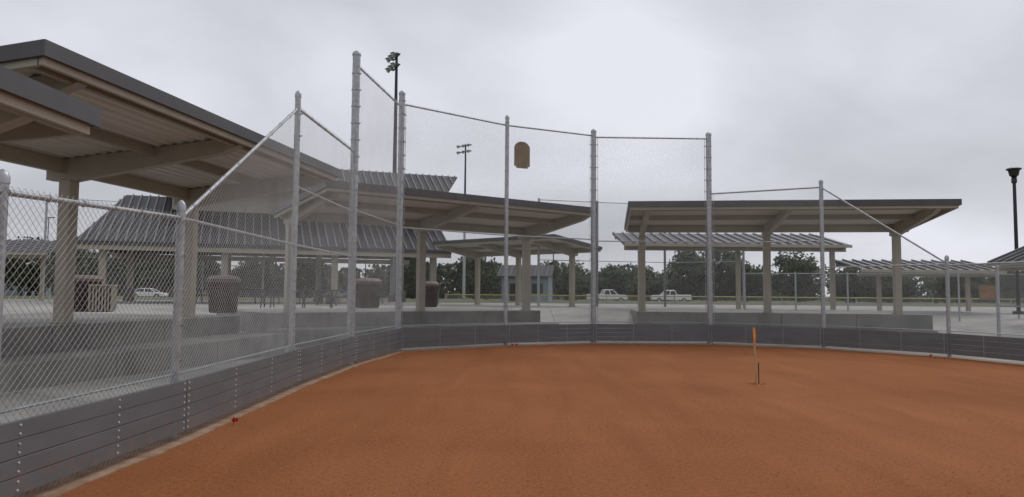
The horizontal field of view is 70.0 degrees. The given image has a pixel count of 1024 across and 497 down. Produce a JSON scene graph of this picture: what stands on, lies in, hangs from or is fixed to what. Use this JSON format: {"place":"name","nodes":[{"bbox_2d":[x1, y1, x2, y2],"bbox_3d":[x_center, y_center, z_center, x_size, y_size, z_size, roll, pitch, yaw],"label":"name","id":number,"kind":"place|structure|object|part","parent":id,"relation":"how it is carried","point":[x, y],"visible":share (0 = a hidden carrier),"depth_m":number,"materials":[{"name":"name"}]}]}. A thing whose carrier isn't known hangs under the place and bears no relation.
{"place":"outdoors","nodes":[
{"label":"outdoors","id":0,"kind":"place"},
{"bbox_2d":[4,282,51,295],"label":"walls","id":1,"kind":"structure","parent":0,"point":[7,293],"depth_m":139.75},
{"bbox_2d":[6,285,22,295],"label":"doors and windows","id":2,"kind":"structure","parent":1,"relation":"attached to","point":[9,287],"depth_m":139.71,"materials":[{"name":"black paint"}]},
{"bbox_2d":[0,313,284,392],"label":"concrete terrace","id":3,"kind":"structure","parent":0,"point":[143,369],"depth_m":14.01,"materials":[{"name":"grey concrete"}]},
{"bbox_2d":[0,39,340,323],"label":"shade canopy","id":4,"kind":"object","parent":3,"relation":"on","point":[144,137],"visible":0.8,"depth_m":13.95,"materials":[{"name":"brown metal"}]},
{"bbox_2d":[145,283,207,296],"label":"walls","id":5,"kind":"structure","parent":0,"point":[170,293],"depth_m":135.32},
{"bbox_2d":[150,286,173,296],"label":"doors and windows","id":6,"kind":"structure","parent":5,"relation":"attached to","point":[163,290],"depth_m":135.21,"materials":[{"name":"black paint"}]},
{"bbox_2d":[216,308,558,346],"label":"concrete terrace","id":7,"kind":"structure","parent":0,"point":[465,312],"depth_m":24.32,"materials":[{"name":"grey concrete"}]},
{"bbox_2d":[355,278,381,307],"bbox_3d":[-5.915,1.820,29.942,1.162,1.212,1.162,0,-4,0],"label":"trash can","id":8,"kind":"object","parent":7,"relation":"on","point":[361,297],"visible":0.71,"depth_m":29.53,"materials":[{"name":"black paint"}]},
{"bbox_2d":[425,281,438,306],"bbox_3d":[-3.566,1.963,31.437,0.871,1.111,0.871,0,-4,0],"label":"trash can","id":9,"kind":"object","parent":7,"relation":"on","point":[433,295],"visible":0.74,"depth_m":31.11,"materials":[{"name":"black paint"}]},
{"bbox_2d":[271,180,596,311],"bbox_3d":[-2.358,0.285,24.696,10.150,3.725,4.430,3,-4,-37],"label":"shade canopy","id":10,"kind":"object","parent":7,"relation":"on","point":[413,198],"visible":0.68,"depth_m":24.59,"materials":[{"name":"brown metal"}]},
{"bbox_2d":[0,299,1023,423],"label":"plaza pavement","id":11,"kind":"structure","parent":0,"point":[629,318],"depth_m":29.41,"materials":[{"name":"concrete"}]},
{"bbox_2d":[6,239,55,300],"bbox_3d":[-37.816,1.224,47.346,17.000,4.180,5.050,1,-4,-6],"label":"metal roof shelter","id":12,"kind":"object","parent":11,"relation":"on","point":[28,251],"visible":0.58,"depth_m":47.06,"materials":[{"name":"grey metal"}]},
{"bbox_2d":[0,65,100,142],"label":"dugout canopy","id":13,"kind":"object","parent":11,"relation":"on","point":[31,109],"visible":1,"depth_m":7.12,"materials":[{"name":"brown metal"}]},
{"bbox_2d":[74,275,103,311],"bbox_3d":[-12.811,1.345,21.953,0.950,1.091,0.950,0,-4,0],"label":"trash can","id":14,"kind":"object","parent":11,"relation":"on","point":[85,290],"visible":0.45,"depth_m":21.58,"materials":[{"name":"black paint"}]},
{"bbox_2d":[88,284,117,311],"bbox_3d":[-12.112,1.468,21.645,0.660,0.800,0.600,2,-4,-17],"label":"slatted litter bin","id":15,"kind":"object","parent":11,"relation":"on","point":[95,290],"visible":0.83,"depth_m":21.43,"materials":[{"name":"beige paint"}]},
{"bbox_2d":[44,199,264,301],"bbox_3d":[-24.503,0.259,51.069,15.160,7.380,2.160,0,-4,0],"label":"backstop fence","id":16,"kind":"object","parent":11,"relation":"on","point":[46,234],"visible":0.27,"depth_m":51.03,"materials":[{"name":"metal"}]},
{"bbox_2d":[196,289,207,302],"bbox_3d":[-17.022,2.710,41.403,1.800,0.783,1.600,1,-4,-6],"label":"picnic table","id":17,"kind":"object","parent":11,"relation":"on","point":[201,294],"visible":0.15,"depth_m":41.03,"materials":[{"name":"metal"}]},
{"bbox_2d":[207,275,240,312],"bbox_3d":[-8.661,1.367,21.953,0.968,1.111,0.968,0,-4,0],"label":"trash can","id":18,"kind":"object","parent":11,"relation":"on","point":[211,297],"visible":0.76,"depth_m":21.62,"materials":[{"name":"black paint"}]},
{"bbox_2d":[239,289,267,307],"bbox_3d":[-11.217,2.110,30.923,1.800,0.783,1.600,1,-4,-11],"label":"picnic table","id":19,"kind":"object","parent":11,"relation":"on","point":[258,296],"visible":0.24,"depth_m":30.62,"materials":[{"name":"metal"}]},
{"bbox_2d":[76,168,456,303],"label":"picnic pavilion","id":20,"kind":"structure","parent":11,"relation":"on","point":[160,204],"depth_m":43.88,"materials":[{"name":"grey metal"}]},
{"bbox_2d":[252,290,282,303],"bbox_3d":[-14.023,2.764,41.902,1.800,0.783,1.600,2,-4,-17],"label":"picnic table","id":21,"kind":"object","parent":11,"relation":"on","point":[266,295],"visible":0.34,"depth_m":41.39,"materials":[{"name":"metal"}]},
{"bbox_2d":[268,289,310,307],"bbox_3d":[-9.618,2.153,31.422,1.800,0.783,1.600,1,-4,-11],"label":"picnic table","id":22,"kind":"object","parent":11,"relation":"on","point":[303,300],"visible":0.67,"depth_m":31.05,"materials":[{"name":"metal"}]},
{"bbox_2d":[296,290,326,303],"bbox_3d":[-11.523,2.815,42.401,1.800,0.783,1.600,2,-4,-29],"label":"picnic table","id":23,"kind":"object","parent":11,"relation":"on","point":[313,295],"visible":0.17,"depth_m":42.49,"materials":[{"name":"metal"}]},
{"bbox_2d":[312,290,347,304],"bbox_3d":[-9.221,2.557,37.910,1.600,0.783,1.800,-1,-4,21],"label":"picnic table","id":24,"kind":"object","parent":11,"relation":"on","point":[329,296],"visible":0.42,"depth_m":37.41,"materials":[{"name":"metal"}]},
{"bbox_2d":[325,290,347,307],"bbox_3d":[-7.218,2.203,31.921,1.800,0.783,1.600,2,-4,-17],"label":"picnic table","id":25,"kind":"object","parent":11,"relation":"on","point":[331,295],"visible":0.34,"depth_m":31.36,"materials":[{"name":"metal"}]},
{"bbox_2d":[433,234,601,306],"bbox_3d":[0.132,1.408,42.046,9.200,3.770,4.350,-3,-5,41],"label":"shade canopy","id":26,"kind":"object","parent":11,"relation":"on","point":[536,242],"visible":0.8,"depth_m":41.89,"materials":[{"name":"brown metal"}]},
{"bbox_2d":[13,343,1023,496],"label":"concrete mow strip","id":27,"kind":"object","parent":11,"relation":"on","point":[60,488],"visible":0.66,"depth_m":8.51,"materials":[{"name":"grey concrete"}]},
{"bbox_2d":[0,50,1023,496],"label":"backstop fence","id":28,"kind":"object","parent":27,"relation":"on","point":[44,448],"visible":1,"depth_m":13.95,"materials":[{"name":"metal"}]},
{"bbox_2d":[514,142,529,168],"bbox_3d":[0.318,-2.938,22.986,0.540,0.840,0.033,2,-4,-26],"label":"arched plaque sign","id":29,"kind":"object","parent":28,"relation":"attached to","point":[521,154],"visible":1,"depth_m":22.98,"materials":[{"name":"metal"}]},
{"bbox_2d":[537,198,744,307],"bbox_3d":[7.247,0.458,42.055,11.640,6.380,2.140,0,-4,0],"label":"backstop fence","id":30,"kind":"object","parent":11,"relation":"on","point":[664,262],"visible":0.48,"depth_m":42.00,"materials":[{"name":"metal"}]},
{"bbox_2d":[612,232,851,309],"bbox_3d":[10.817,1.021,36.988,10.950,4.030,4.050,0,-4,0],"label":"metal roof shelter","id":31,"kind":"object","parent":11,"relation":"on","point":[658,246],"visible":0.65,"depth_m":36.29,"materials":[{"name":"grey metal"}]},
{"bbox_2d":[744,271,1023,320],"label":"chain link fence","id":32,"kind":"object","parent":11,"relation":"on","point":[847,291],"visible":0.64,"depth_m":32.09,"materials":[{"name":"metal"}]},
{"bbox_2d":[835,259,1006,310],"bbox_3d":[19.587,1.728,35.446,6.800,2.570,3.050,0,-4,0],"label":"metal roof shelter","id":33,"kind":"object","parent":11,"relation":"on","point":[941,270],"visible":0.67,"depth_m":34.67,"materials":[{"name":"grey metal"}]},
{"bbox_2d":[986,246,1023,270],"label":"metal roof shelter","id":34,"kind":"object","parent":11,"relation":"on","point":[1016,255],"visible":0.62,"depth_m":27.45,"materials":[{"name":"grey metal"}]},
{"bbox_2d":[995,265,1023,337],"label":"chain link fence","id":35,"kind":"object","parent":11,"relation":"on","point":[997,283],"visible":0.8,"depth_m":21.83,"materials":[{"name":"metal"}]},
{"bbox_2d":[979,285,995,299],"bbox_3d":[14.440,1.333,22.165,0.560,0.440,0.024,0,-4,0],"label":"notice sign","id":36,"kind":"object","parent":35,"relation":"attached to","point":[990,291],"visible":0.79,"depth_m":22.15,"materials":[{"name":"metal"}]},
{"bbox_2d":[1006,167,1023,313],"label":"park lamp post","id":37,"kind":"object","parent":11,"relation":"on","point":[1013,172],"visible":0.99,"depth_m":29.08,"materials":[{"name":"black metal"}]},
{"bbox_2d":[0,0,1023,297],"label":"sky","id":38,"kind":"structure","parent":0,"point":[868,99],"materials":[{"name":"grey"}]},
{"bbox_2d":[4,295,1023,307],"bbox_3d":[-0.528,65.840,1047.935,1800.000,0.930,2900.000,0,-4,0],"label":"ground terrain","id":39,"kind":"structure","parent":0,"point":[587,301],"depth_m":69.76,"materials":[{"name":"green plant"}]},
{"bbox_2d":[4,236,54,295],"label":"deciduous tree","id":40,"kind":"object","parent":39,"relation":"on","point":[23,274],"visible":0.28,"depth_m":117.26,"materials":[{"name":"green plant"}]},
{"bbox_2d":[44,217,54,295],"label":"street lamp","id":41,"kind":"object","parent":39,"relation":"on","point":[46,259],"visible":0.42,"depth_m":109.93,"materials":[{"name":"metal"}]},
{"bbox_2d":[45,249,98,290],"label":"deciduous tree","id":42,"kind":"object","parent":39,"relation":"on","point":[83,269],"visible":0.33,"depth_m":116.09,"materials":[{"name":"green plant"}]},
{"bbox_2d":[96,252,174,289],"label":"deciduous tree","id":43,"kind":"object","parent":39,"relation":"on","point":[110,267],"visible":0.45,"depth_m":118.05,"materials":[{"name":"green plant"}]},
{"bbox_2d":[135,288,168,296],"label":"parked car","id":44,"kind":"object","parent":39,"relation":"on","point":[145,291],"visible":0.52,"depth_m":100.01,"materials":[{"name":"white paint"}]},
{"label":"windows","id":45,"kind":"part","parent":44,"relation":"part of","materials":[{"name":"glass"}]},
{"bbox_2d":[163,254,220,294],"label":"deciduous tree","id":46,"kind":"object","parent":39,"relation":"on","point":[213,265],"visible":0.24,"depth_m":120.41,"materials":[{"name":"green plant"}]},
{"bbox_2d":[232,256,284,297],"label":"deciduous tree","id":47,"kind":"object","parent":39,"relation":"on","point":[265,276],"visible":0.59,"depth_m":123.82,"materials":[{"name":"green plant"}]},
{"bbox_2d":[283,262,338,297],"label":"deciduous tree","id":48,"kind":"object","parent":39,"relation":"on","point":[308,271],"visible":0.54,"depth_m":117.85,"materials":[{"name":"green plant"}]},
{"bbox_2d":[384,51,400,301],"bbox_3d":[-9.065,-5.425,55.361,1.050,18.900,1.860,2,-4,-25],"label":"sports light pole","id":49,"kind":"object","parent":39,"relation":"on","point":[393,56],"visible":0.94,"depth_m":55.48,"materials":[{"name":"metal"}]},
{"bbox_2d":[384,257,440,298],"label":"deciduous tree","id":50,"kind":"object","parent":39,"relation":"on","point":[407,272],"visible":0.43,"depth_m":115.91,"materials":[{"name":"green plant"}]},
{"bbox_2d":[457,144,470,298],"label":"sports light pole","id":51,"kind":"object","parent":39,"relation":"on","point":[464,237],"visible":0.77,"depth_m":95.16,"materials":[{"name":"metal"}]},
{"bbox_2d":[443,256,501,299],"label":"deciduous tree","id":52,"kind":"object","parent":39,"relation":"on","point":[470,286],"visible":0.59,"depth_m":118.08,"materials":[{"name":"green plant"}]},
{"bbox_2d":[14,260,1023,302],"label":"distant tree line","id":53,"kind":"object","parent":39,"relation":"on","point":[447,283],"visible":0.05,"depth_m":161.86,"materials":[{"name":"green plant"}]},
{"bbox_2d":[501,277,552,300],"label":"walls","id":54,"kind":"structure","parent":39,"relation":"on","point":[545,289],"depth_m":71.55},
{"bbox_2d":[509,283,543,300],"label":"doors and windows","id":55,"kind":"structure","parent":54,"relation":"attached to","point":[534,287],"depth_m":71.64,"materials":[{"name":"black paint"}]},
{"bbox_2d":[497,264,556,277],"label":"roof","id":56,"kind":"structure","parent":54,"relation":"on","point":[543,270],"depth_m":72.67,"materials":[{"name":"grey metal"}]},
{"bbox_2d":[59,344,1023,496],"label":"infield dirt","id":57,"kind":"structure","parent":39,"relation":"on","point":[783,425],"depth_m":8.59,"materials":[{"name":"orange soil"}]},
{"bbox_2d":[747,327,763,384],"bbox_3d":[4.444,1.998,13.296,0.274,1.120,0.293,2,-4,-17],"label":"survey stake","id":58,"kind":"object","parent":57,"relation":"on","point":[754,345],"visible":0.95,"depth_m":13.28,"materials":[{"name":"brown wood"}]},
{"bbox_2d":[552,259,590,299],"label":"deciduous tree","id":59,"kind":"object","parent":39,"relation":"on","point":[578,280],"visible":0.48,"depth_m":127.56,"materials":[{"name":"green plant"}]},
{"bbox_2d":[589,263,637,300],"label":"deciduous tree","id":60,"kind":"object","parent":39,"relation":"on","point":[613,279],"visible":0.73,"depth_m":125.26,"materials":[{"name":"green plant"}]},
{"bbox_2d":[627,266,667,300],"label":"deciduous tree","id":61,"kind":"object","parent":39,"relation":"on","point":[650,286],"visible":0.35,"depth_m":131.78,"materials":[{"name":"green plant"}]},
{"bbox_2d":[661,251,717,300],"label":"deciduous tree","id":62,"kind":"object","parent":39,"relation":"on","point":[694,281],"visible":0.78,"depth_m":119.73,"materials":[{"name":"green plant"}]},
{"bbox_2d":[698,251,746,301],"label":"deciduous tree","id":63,"kind":"object","parent":39,"relation":"on","point":[718,278],"visible":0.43,"depth_m":124.56,"materials":[{"name":"green plant"}]},
{"bbox_2d":[444,294,1023,305],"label":"outfield fence","id":64,"kind":"object","parent":39,"relation":"on","point":[781,297],"visible":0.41,"depth_m":62.13,"materials":[{"name":"metal"}]},
{"bbox_2d":[720,261,771,301],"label":"deciduous tree","id":65,"kind":"object","parent":39,"relation":"on","point":[750,279],"visible":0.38,"depth_m":125.74,"materials":[{"name":"green plant"}]},
{"bbox_2d":[771,251,829,301],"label":"deciduous tree","id":66,"kind":"object","parent":39,"relation":"on","point":[794,266],"visible":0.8,"depth_m":118.64,"materials":[{"name":"green plant"}]},
{"bbox_2d":[826,267,884,302],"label":"deciduous tree","id":67,"kind":"object","parent":39,"relation":"on","point":[841,278],"visible":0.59,"depth_m":121.69,"materials":[{"name":"green plant"}]},
{"bbox_2d":[863,276,918,302],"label":"deciduous tree","id":68,"kind":"object","parent":39,"relation":"on","point":[904,291],"visible":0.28,"depth_m":125.27,"materials":[{"name":"green plant"}]},
{"bbox_2d":[920,277,990,302],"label":"deciduous tree","id":69,"kind":"object","parent":39,"relation":"on","point":[953,280],"visible":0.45,"depth_m":118.39,"materials":[{"name":"green plant"}]},
{"bbox_2d":[982,270,1023,302],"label":"deciduous tree","id":70,"kind":"object","parent":39,"relation":"on","point":[1011,282],"visible":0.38,"depth_m":119.47,"materials":[{"name":"green plant"}]},
{"bbox_2d":[631,309,937,342],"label":"concrete terrace","id":71,"kind":"structure","parent":0,"point":[654,315],"depth_m":27.19,"materials":[{"name":"grey concrete"}]},
{"bbox_2d":[624,199,961,313],"bbox_3d":[9.623,0.432,26.668,10.800,3.865,4.400,0,-4,7],"label":"shade canopy","id":72,"kind":"object","parent":71,"relation":"on","point":[901,216],"visible":0.88,"depth_m":26.56,"materials":[{"name":"brown metal"}]},
{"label":"parking lot asphalt","id":73,"kind":"structure","parent":0,"visible":0},
{"bbox_2d":[587,290,626,300],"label":"pickup truck","id":74,"kind":"object","parent":73,"relation":"on","point":[611,293],"visible":0.44,"depth_m":104.99,"materials":[{"name":"white paint"}]},
{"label":"windows","id":75,"kind":"part","parent":74,"relation":"part of","materials":[{"name":"glass"}]},
{"bbox_2d":[650,290,691,300],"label":"pickup truck","id":76,"kind":"object","parent":73,"relation":"on","point":[673,294],"visible":0.55,"depth_m":104.83,"materials":[{"name":"white paint"}]}
]}

